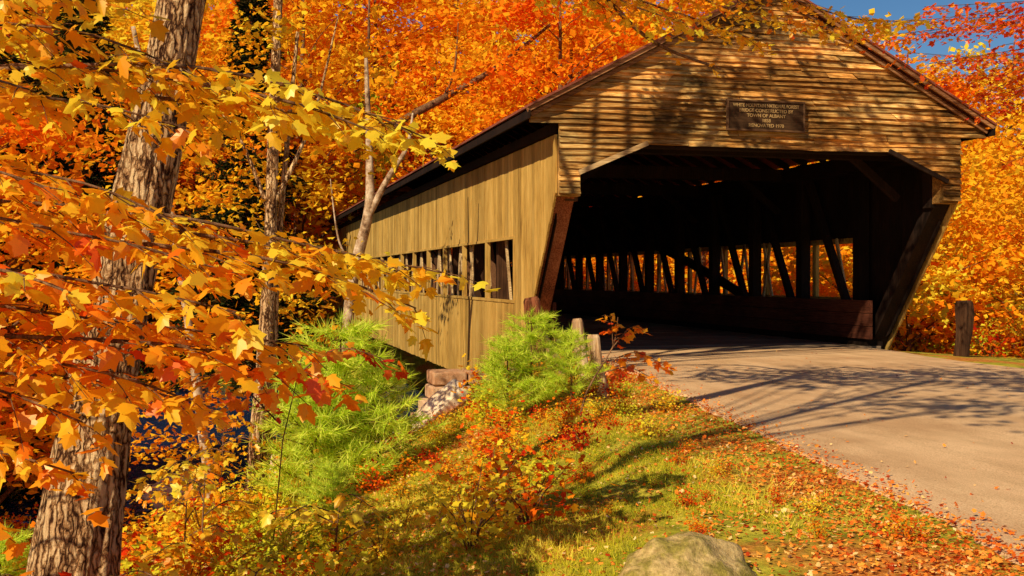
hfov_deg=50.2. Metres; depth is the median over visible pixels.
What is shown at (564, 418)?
bush
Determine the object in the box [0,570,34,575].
maple sapling
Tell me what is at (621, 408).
bush
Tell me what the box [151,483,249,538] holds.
bush
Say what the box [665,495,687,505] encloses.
bush
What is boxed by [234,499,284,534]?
bush
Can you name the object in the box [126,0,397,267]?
maple tree
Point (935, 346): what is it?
maple tree
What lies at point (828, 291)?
maple tree
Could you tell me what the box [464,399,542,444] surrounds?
bush
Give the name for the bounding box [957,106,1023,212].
maple tree
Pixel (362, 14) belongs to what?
maple tree
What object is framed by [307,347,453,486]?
pine sapling
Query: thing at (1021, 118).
maple tree
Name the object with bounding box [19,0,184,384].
spruce tree
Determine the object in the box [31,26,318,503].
birch tree
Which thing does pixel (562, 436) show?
bush
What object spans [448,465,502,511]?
bush
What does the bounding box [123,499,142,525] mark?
bush
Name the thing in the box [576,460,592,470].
bush
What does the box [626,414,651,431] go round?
bush
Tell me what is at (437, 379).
stone abutment
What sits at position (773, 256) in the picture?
maple tree
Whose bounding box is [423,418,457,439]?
bush
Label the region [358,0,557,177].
maple tree
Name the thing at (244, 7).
spruce tree
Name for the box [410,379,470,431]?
boulder
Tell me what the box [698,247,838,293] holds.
maple tree
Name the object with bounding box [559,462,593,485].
bush
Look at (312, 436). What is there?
pine sapling
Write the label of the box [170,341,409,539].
maple sapling
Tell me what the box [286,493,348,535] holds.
bush
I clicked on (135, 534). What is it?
bush
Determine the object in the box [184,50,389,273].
maple tree
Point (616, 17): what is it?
maple tree
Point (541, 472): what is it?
bush
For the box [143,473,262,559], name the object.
bush
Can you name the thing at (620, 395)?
bush
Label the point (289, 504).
bush
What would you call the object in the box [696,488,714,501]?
bush
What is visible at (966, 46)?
maple tree
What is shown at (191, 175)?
maple tree
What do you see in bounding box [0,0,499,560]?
maple tree
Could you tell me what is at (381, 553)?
bush
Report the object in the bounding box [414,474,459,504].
bush
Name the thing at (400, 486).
bush
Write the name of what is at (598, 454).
bush
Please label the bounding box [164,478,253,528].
bush
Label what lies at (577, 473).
bush
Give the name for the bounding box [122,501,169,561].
bush
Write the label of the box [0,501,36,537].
bush
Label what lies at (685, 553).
boulder
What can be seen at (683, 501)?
bush
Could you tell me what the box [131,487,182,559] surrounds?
bush
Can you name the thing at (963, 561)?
fallen leaves
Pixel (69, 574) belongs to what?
bush
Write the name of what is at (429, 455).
bush
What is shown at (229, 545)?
bush
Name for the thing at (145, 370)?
bush
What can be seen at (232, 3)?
maple tree
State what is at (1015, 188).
maple tree
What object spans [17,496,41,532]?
bush
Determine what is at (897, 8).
sky
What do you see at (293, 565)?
bush
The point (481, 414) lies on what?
bush
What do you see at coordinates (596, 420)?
bush
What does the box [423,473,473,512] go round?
bush
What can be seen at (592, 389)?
bush
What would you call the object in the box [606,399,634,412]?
bush
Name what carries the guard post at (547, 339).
on the ground at (418, 364)
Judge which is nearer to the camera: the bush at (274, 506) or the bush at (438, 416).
the bush at (274, 506)
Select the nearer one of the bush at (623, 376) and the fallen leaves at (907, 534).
the fallen leaves at (907, 534)
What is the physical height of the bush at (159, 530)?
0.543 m
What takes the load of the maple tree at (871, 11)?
on the ground at (418, 364)
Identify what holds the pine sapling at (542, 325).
on the ground at (418, 364)
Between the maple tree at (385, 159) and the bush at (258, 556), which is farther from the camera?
the maple tree at (385, 159)
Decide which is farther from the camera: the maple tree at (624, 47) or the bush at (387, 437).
the maple tree at (624, 47)
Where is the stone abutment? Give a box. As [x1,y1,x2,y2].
[410,367,513,415]
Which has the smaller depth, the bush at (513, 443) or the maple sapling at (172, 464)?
the maple sapling at (172, 464)
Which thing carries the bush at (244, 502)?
on the ground at (418, 364)
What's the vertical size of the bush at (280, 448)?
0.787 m
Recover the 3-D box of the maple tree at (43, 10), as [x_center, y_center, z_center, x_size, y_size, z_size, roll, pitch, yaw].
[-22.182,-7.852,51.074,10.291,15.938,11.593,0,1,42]
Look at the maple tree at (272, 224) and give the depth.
12.01 m
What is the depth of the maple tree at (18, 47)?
44.04 m
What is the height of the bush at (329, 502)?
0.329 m
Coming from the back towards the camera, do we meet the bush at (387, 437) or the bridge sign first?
the bridge sign
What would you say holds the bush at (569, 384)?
on the ground at (418, 364)
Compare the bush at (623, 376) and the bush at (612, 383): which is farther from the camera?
the bush at (623, 376)
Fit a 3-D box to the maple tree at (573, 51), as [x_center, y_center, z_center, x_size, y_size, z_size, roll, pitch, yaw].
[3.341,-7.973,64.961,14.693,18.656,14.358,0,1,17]
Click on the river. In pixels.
(12, 505)
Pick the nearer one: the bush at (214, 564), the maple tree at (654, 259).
the bush at (214, 564)
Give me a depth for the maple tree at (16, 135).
16.69 m
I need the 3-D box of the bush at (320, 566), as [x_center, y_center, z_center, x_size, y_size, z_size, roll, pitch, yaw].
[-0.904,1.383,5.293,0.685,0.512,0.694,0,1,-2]
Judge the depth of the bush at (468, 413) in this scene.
11.99 m
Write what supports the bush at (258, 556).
on the ground at (418, 364)
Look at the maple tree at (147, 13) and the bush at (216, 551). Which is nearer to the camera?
the bush at (216, 551)
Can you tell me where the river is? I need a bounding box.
[0,383,427,538]
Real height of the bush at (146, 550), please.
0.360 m
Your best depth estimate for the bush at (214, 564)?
6.75 m
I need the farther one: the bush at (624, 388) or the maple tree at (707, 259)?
the maple tree at (707, 259)
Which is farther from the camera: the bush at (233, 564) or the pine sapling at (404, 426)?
the pine sapling at (404, 426)
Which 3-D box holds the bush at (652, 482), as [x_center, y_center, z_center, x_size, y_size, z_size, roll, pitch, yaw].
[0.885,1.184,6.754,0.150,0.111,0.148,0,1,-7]
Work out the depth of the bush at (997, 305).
19.93 m
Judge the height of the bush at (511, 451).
0.554 m
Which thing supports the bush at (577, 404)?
on the ground at (418, 364)
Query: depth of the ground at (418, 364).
6.39 m
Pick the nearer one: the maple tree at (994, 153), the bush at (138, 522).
the bush at (138, 522)
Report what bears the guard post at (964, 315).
on the ground at (418, 364)
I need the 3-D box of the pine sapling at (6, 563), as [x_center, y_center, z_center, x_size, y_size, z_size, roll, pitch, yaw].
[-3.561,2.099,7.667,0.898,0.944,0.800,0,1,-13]
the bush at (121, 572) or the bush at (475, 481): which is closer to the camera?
the bush at (475, 481)
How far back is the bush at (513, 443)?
9.74 m
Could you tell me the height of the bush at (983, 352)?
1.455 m
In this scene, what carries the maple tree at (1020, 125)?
on the ground at (418, 364)
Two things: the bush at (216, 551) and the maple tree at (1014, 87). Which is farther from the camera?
the maple tree at (1014, 87)
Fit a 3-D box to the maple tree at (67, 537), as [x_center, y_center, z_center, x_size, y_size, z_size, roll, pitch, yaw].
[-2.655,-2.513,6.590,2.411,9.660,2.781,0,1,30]
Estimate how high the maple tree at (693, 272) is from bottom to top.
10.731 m
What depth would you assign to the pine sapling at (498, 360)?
10.99 m
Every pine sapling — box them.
[0,517,33,575]
[237,365,392,503]
[260,309,424,491]
[291,456,370,527]
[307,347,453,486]
[464,333,550,420]
[487,308,575,413]
[527,324,610,402]
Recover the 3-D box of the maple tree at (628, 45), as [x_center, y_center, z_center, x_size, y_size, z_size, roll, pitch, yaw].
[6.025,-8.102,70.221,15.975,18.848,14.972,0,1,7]
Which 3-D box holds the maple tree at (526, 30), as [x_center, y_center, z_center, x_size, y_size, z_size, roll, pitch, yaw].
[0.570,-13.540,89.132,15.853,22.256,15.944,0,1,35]
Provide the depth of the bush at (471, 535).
5.95 m
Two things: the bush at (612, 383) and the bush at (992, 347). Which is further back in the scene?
the bush at (992, 347)
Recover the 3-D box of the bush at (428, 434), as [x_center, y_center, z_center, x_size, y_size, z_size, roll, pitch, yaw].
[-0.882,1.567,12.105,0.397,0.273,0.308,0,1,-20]
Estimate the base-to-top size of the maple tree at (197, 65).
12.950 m
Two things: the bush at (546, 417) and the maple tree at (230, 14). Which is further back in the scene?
the maple tree at (230, 14)
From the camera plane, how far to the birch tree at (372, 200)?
19.61 m
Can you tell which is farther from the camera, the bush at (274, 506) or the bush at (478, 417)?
the bush at (478, 417)
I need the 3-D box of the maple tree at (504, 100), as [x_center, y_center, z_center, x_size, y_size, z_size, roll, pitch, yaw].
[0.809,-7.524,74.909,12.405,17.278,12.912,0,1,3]
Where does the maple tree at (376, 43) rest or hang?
on the ground at (418, 364)
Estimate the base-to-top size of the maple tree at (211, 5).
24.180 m
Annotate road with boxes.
[572,347,1023,566]
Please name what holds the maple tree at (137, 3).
on the ground at (418, 364)
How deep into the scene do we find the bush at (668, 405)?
10.18 m
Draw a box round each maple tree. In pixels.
[0,0,396,522]
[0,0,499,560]
[0,77,112,487]
[0,92,179,503]
[0,214,63,486]
[1,0,56,258]
[6,4,62,86]
[8,2,203,279]
[11,1,142,62]
[26,0,205,575]
[31,0,224,181]
[52,0,153,26]
[93,24,313,313]
[110,9,216,279]
[111,21,245,229]
[114,0,233,230]
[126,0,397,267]
[179,0,435,321]
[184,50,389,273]
[198,0,399,202]
[200,0,236,46]
[213,0,373,106]
[260,50,408,302]
[293,0,518,204]
[312,0,554,288]
[318,0,452,203]
[321,5,413,166]
[350,29,491,253]
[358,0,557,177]
[372,0,525,141]
[386,0,515,162]
[415,31,563,262]
[423,0,673,287]
[428,0,558,144]
[440,0,616,144]
[441,1,639,285]
[447,73,566,144]
[493,10,671,275]
[532,0,942,77]
[537,8,670,279]
[554,0,666,261]
[564,256,670,289]
[565,0,733,270]
[565,9,696,267]
[589,181,781,293]
[605,196,673,282]
[638,251,777,292]
[653,0,722,25]
[654,184,733,292]
[669,0,722,12]
[674,0,719,23]
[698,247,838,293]
[708,161,818,291]
[729,140,1023,354]
[743,244,939,346]
[748,162,850,280]
[823,209,1023,355]
[834,8,914,53]
[842,1,1023,171]
[891,248,1023,352]
[894,45,1008,187]
[905,187,1023,355]
[907,51,1019,148]
[923,204,1023,331]
[929,42,1023,159]
[934,141,1023,289]
[935,156,1023,259]
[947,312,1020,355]
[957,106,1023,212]
[957,129,1023,287]
[959,169,1023,286]
[961,55,1023,139]
[963,132,1023,232]
[968,114,1023,210]
[981,169,1023,335]
[1007,111,1023,198]
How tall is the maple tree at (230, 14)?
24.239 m
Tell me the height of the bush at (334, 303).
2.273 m
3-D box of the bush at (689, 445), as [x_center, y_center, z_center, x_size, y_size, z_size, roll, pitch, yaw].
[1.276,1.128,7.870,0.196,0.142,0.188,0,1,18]
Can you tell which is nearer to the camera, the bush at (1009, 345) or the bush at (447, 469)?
the bush at (447, 469)
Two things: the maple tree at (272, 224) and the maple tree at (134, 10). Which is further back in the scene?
the maple tree at (134, 10)
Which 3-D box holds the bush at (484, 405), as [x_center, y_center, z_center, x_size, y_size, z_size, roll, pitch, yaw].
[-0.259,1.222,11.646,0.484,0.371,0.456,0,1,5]
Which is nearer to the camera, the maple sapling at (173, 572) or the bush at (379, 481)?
the maple sapling at (173, 572)
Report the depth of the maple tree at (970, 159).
37.59 m
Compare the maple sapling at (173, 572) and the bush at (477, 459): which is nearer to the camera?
the maple sapling at (173, 572)
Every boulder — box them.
[142,474,221,518]
[269,455,293,478]
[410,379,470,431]
[618,531,756,575]
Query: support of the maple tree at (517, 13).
on the ground at (418, 364)
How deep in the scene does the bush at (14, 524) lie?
16.31 m
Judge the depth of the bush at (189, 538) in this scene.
8.29 m
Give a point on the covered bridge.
(523, 189)
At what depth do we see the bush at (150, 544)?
7.86 m
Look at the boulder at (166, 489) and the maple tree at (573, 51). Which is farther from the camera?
the maple tree at (573, 51)
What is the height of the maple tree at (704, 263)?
10.289 m
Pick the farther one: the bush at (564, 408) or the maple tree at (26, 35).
the maple tree at (26, 35)
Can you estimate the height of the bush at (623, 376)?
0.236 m
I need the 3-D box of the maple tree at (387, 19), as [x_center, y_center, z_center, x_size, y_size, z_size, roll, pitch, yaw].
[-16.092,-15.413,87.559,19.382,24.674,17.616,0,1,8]
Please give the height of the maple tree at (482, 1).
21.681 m
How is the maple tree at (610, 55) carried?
on the ground at (418, 364)
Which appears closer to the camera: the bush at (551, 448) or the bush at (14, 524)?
the bush at (551, 448)
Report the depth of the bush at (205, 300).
47.02 m
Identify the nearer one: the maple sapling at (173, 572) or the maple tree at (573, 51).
the maple sapling at (173, 572)
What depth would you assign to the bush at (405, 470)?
9.95 m
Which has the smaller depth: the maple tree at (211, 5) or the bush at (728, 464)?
the bush at (728, 464)
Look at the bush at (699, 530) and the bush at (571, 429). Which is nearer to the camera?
the bush at (699, 530)
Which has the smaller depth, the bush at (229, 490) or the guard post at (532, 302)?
the bush at (229, 490)
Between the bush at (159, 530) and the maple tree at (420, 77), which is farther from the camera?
the maple tree at (420, 77)
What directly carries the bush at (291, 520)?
on the ground at (418, 364)
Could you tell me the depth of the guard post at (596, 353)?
11.47 m
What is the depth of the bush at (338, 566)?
6.10 m
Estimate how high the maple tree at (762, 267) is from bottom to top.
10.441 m
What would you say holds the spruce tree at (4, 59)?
on the ground at (418, 364)
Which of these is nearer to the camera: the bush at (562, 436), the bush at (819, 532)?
the bush at (819, 532)
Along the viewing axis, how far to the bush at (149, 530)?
9.46 m
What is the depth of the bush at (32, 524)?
8.77 m
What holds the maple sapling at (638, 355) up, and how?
on the ground at (418, 364)
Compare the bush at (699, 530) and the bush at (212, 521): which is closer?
the bush at (699, 530)
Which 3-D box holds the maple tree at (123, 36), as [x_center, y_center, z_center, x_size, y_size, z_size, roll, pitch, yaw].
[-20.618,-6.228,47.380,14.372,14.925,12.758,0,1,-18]
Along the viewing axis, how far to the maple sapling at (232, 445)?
9.49 m
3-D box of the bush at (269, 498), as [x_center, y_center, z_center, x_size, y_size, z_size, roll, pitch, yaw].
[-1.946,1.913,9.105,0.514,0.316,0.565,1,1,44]
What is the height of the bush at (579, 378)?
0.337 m
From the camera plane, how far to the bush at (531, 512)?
6.27 m
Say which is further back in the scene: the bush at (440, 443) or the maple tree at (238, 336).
the bush at (440, 443)
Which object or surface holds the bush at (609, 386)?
on the ground at (418, 364)
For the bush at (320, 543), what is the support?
on the ground at (418, 364)
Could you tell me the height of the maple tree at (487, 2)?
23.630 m
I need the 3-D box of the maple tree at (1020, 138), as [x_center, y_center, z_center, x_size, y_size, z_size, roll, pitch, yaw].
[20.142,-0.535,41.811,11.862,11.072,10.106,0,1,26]
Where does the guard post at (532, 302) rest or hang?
on the ground at (418, 364)
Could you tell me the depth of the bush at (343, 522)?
7.33 m
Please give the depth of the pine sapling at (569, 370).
11.06 m
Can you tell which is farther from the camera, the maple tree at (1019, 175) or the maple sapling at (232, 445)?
the maple tree at (1019, 175)
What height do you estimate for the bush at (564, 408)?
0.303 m
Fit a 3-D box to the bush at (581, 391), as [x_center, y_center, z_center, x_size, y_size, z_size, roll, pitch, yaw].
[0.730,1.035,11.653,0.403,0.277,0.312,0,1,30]
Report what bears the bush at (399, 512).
on the ground at (418, 364)
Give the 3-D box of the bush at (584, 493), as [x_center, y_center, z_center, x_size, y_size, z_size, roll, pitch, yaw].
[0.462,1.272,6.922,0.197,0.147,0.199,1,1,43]
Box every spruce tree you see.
[0,0,72,504]
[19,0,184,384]
[164,0,337,394]
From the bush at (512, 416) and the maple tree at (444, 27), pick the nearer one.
the bush at (512, 416)
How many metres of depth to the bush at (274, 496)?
11.13 m
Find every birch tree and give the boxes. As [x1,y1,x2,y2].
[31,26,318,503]
[236,55,413,412]
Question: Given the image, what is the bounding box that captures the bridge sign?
[726,99,804,132]
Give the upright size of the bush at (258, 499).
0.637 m
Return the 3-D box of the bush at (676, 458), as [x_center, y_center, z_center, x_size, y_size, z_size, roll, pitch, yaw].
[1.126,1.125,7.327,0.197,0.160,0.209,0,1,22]
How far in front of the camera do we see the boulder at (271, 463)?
14.07 m
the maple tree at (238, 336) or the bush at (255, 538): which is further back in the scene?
the bush at (255, 538)
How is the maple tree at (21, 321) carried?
on the ground at (418, 364)
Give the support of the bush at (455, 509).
on the ground at (418, 364)
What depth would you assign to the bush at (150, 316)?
46.06 m
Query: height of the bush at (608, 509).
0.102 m
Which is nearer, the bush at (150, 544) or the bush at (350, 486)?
the bush at (150, 544)
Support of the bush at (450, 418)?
on the ground at (418, 364)
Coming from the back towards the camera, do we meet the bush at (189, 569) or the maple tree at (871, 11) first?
the maple tree at (871, 11)
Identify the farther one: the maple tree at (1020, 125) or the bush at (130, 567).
the maple tree at (1020, 125)
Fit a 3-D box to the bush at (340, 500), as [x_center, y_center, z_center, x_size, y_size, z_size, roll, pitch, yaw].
[-1.027,1.430,6.159,0.792,0.622,0.806,0,1,-14]
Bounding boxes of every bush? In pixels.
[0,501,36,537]
[0,508,30,536]
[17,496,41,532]
[30,521,140,564]
[58,562,139,575]
[120,515,153,573]
[120,530,208,575]
[120,535,185,575]
[120,543,138,575]
[121,547,137,574]
[122,493,243,559]
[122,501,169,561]
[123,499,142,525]
[126,482,228,552]
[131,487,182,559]
[132,508,187,550]
[134,537,247,575]
[135,535,167,561]
[139,354,184,383]
[139,491,198,533]
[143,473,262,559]
[147,292,174,329]
[150,467,250,565]
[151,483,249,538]
[156,273,227,308]
[157,508,224,566]
[158,511,287,575]
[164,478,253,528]
[195,541,267,575]
[198,545,262,575]
[202,466,296,525]
[210,510,260,555]
[215,472,245,507]
[215,482,271,532]
[216,476,276,525]
[222,513,269,555]
[222,552,277,575]
[225,518,290,558]
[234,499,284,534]
[237,539,304,575]
[242,452,316,504]
[244,546,352,575]
[246,524,379,575]
[249,455,323,511]
[250,497,294,532]
[254,494,314,537]
[255,515,326,564]
[256,493,295,522]
[264,491,305,514]
[273,434,314,470]
[282,287,327,320]
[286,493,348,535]
[289,283,342,318]
[289,459,385,505]
[291,497,350,553]
[292,522,374,575]
[298,514,363,563]
[315,478,361,508]
[344,497,422,567]
[352,403,398,444]
[353,459,398,493]
[374,454,414,479]
[378,467,418,499]
[381,489,426,531]
[384,449,422,478]
[404,439,538,557]
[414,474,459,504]
[415,442,451,468]
[417,417,443,439]
[420,446,459,480]
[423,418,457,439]
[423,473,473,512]
[424,408,449,424]
[427,427,457,452]
[435,452,471,485]
[436,481,483,524]
[439,405,462,430]
[441,462,492,497]
[445,409,476,432]
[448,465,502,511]
[449,443,617,533]
[451,353,520,419]
[456,401,487,422]
[456,417,544,473]
[457,383,519,427]
[458,431,493,459]
[460,415,547,489]
[464,386,509,415]
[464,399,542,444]
[465,401,496,422]
[468,455,496,478]
[496,402,528,428]
[503,425,524,447]
[512,452,562,488]
[524,399,549,421]
[529,427,570,460]
[532,405,558,424]
[547,390,591,420]
[547,412,572,431]
[550,419,590,443]
[557,375,580,395]
[558,411,611,451]
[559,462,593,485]
[565,379,594,396]
[565,392,596,412]
[566,462,593,483]
[568,365,607,391]
[570,482,597,500]
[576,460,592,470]
[577,387,615,415]
[579,377,595,395]
[585,405,615,424]
[585,444,608,463]
[589,377,624,397]
[594,369,621,389]
[598,408,627,427]
[598,499,623,515]
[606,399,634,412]
[607,387,642,409]
[609,396,643,417]
[610,364,632,382]
[615,376,644,396]
[619,401,681,439]
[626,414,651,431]
[645,473,664,487]
[646,383,681,413]
[664,443,693,467]
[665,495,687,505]
[672,483,706,508]
[674,436,699,453]
[682,508,722,532]
[690,520,714,536]
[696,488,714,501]
[707,458,729,476]
[713,453,735,472]
[766,487,790,504]
[793,487,838,514]
[804,514,830,537]
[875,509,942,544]
[954,311,1018,357]
[970,326,1023,355]
[975,292,1023,357]
[985,314,1023,357]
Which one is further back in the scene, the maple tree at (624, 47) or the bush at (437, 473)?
the maple tree at (624, 47)
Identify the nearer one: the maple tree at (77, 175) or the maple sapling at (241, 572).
the maple sapling at (241, 572)
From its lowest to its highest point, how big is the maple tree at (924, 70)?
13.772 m
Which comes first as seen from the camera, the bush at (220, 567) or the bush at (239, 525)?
the bush at (220, 567)
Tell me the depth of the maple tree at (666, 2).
91.11 m
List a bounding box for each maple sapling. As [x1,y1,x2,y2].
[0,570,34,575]
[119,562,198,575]
[126,448,235,566]
[130,458,257,570]
[162,415,265,522]
[164,568,180,575]
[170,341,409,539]
[237,561,276,575]
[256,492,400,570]
[579,313,677,416]
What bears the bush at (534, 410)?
on the ground at (418, 364)
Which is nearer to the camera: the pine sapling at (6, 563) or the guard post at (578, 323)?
the pine sapling at (6, 563)
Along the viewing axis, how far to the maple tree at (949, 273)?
25.73 m
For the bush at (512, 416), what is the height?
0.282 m
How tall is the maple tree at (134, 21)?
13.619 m
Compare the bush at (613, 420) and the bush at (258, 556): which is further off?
the bush at (613, 420)
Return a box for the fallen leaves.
[23,352,1023,575]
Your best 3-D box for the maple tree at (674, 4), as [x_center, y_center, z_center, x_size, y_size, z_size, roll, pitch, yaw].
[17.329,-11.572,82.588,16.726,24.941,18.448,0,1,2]
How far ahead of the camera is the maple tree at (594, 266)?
45.54 m
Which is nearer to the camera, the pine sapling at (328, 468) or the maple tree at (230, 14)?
the pine sapling at (328, 468)
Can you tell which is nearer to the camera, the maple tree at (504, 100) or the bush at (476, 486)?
the bush at (476, 486)
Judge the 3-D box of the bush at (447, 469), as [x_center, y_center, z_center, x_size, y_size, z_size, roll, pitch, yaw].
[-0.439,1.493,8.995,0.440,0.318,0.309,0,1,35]
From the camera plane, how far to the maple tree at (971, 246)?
30.18 m
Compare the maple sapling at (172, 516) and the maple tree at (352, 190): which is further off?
the maple tree at (352, 190)
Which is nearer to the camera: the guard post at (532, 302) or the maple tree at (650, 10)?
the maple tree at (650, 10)
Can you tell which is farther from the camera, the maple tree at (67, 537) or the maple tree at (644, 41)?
the maple tree at (644, 41)
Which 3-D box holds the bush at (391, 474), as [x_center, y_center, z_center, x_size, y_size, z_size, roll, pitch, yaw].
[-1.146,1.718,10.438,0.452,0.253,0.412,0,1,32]
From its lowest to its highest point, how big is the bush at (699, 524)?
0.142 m
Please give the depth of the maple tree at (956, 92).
52.14 m
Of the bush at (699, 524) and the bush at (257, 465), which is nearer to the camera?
the bush at (699, 524)
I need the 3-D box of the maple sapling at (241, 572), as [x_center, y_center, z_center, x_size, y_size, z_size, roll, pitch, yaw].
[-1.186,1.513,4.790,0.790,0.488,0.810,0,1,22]
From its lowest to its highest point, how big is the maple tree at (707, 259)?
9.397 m
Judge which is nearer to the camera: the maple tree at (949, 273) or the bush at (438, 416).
the bush at (438, 416)
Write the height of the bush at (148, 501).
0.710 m
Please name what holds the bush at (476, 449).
on the ground at (418, 364)
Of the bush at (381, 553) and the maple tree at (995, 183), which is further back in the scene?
the maple tree at (995, 183)
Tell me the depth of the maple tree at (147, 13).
61.32 m
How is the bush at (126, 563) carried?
on the ground at (418, 364)
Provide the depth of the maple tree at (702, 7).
58.94 m
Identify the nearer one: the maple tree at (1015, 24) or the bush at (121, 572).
the bush at (121, 572)
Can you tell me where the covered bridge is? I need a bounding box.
[322,0,996,369]
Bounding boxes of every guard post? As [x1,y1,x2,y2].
[523,296,547,366]
[534,323,560,373]
[572,318,589,378]
[587,334,609,397]
[953,300,974,356]
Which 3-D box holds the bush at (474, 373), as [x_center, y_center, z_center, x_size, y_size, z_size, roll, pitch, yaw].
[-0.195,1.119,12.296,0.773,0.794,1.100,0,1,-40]
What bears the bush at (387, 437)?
on the ground at (418, 364)
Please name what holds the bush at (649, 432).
on the ground at (418, 364)
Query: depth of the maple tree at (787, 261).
31.02 m
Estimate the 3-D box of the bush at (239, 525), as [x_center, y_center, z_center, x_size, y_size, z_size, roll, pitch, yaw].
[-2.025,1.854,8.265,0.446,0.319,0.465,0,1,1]
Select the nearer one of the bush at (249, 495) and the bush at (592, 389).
the bush at (249, 495)
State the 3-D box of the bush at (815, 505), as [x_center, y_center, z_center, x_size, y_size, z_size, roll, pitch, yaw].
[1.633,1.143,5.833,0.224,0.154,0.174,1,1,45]
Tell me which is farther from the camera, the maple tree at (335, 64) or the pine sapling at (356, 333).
the maple tree at (335, 64)
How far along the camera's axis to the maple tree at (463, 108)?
68.01 m
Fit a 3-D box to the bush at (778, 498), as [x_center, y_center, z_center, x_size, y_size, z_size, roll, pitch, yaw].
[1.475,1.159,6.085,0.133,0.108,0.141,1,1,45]
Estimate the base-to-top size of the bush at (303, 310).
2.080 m
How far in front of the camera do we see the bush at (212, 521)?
8.57 m
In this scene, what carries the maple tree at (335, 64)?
on the ground at (418, 364)
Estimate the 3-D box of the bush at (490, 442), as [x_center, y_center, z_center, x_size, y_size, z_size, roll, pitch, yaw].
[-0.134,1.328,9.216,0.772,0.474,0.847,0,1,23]
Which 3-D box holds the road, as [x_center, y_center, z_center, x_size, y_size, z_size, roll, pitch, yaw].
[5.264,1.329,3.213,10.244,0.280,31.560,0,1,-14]
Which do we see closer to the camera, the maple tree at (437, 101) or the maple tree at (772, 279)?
the maple tree at (772, 279)
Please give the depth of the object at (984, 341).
24.39 m
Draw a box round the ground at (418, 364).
[2,174,1023,575]
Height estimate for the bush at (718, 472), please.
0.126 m
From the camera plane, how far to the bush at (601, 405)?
9.97 m
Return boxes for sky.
[127,0,1023,132]
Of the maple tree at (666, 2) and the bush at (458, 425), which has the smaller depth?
the bush at (458, 425)
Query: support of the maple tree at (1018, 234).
on the ground at (418, 364)
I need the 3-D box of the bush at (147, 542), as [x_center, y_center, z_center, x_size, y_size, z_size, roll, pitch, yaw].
[-2.990,2.179,10.150,1.029,0.632,1.129,0,1,12]
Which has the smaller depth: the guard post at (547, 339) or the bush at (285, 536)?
the bush at (285, 536)

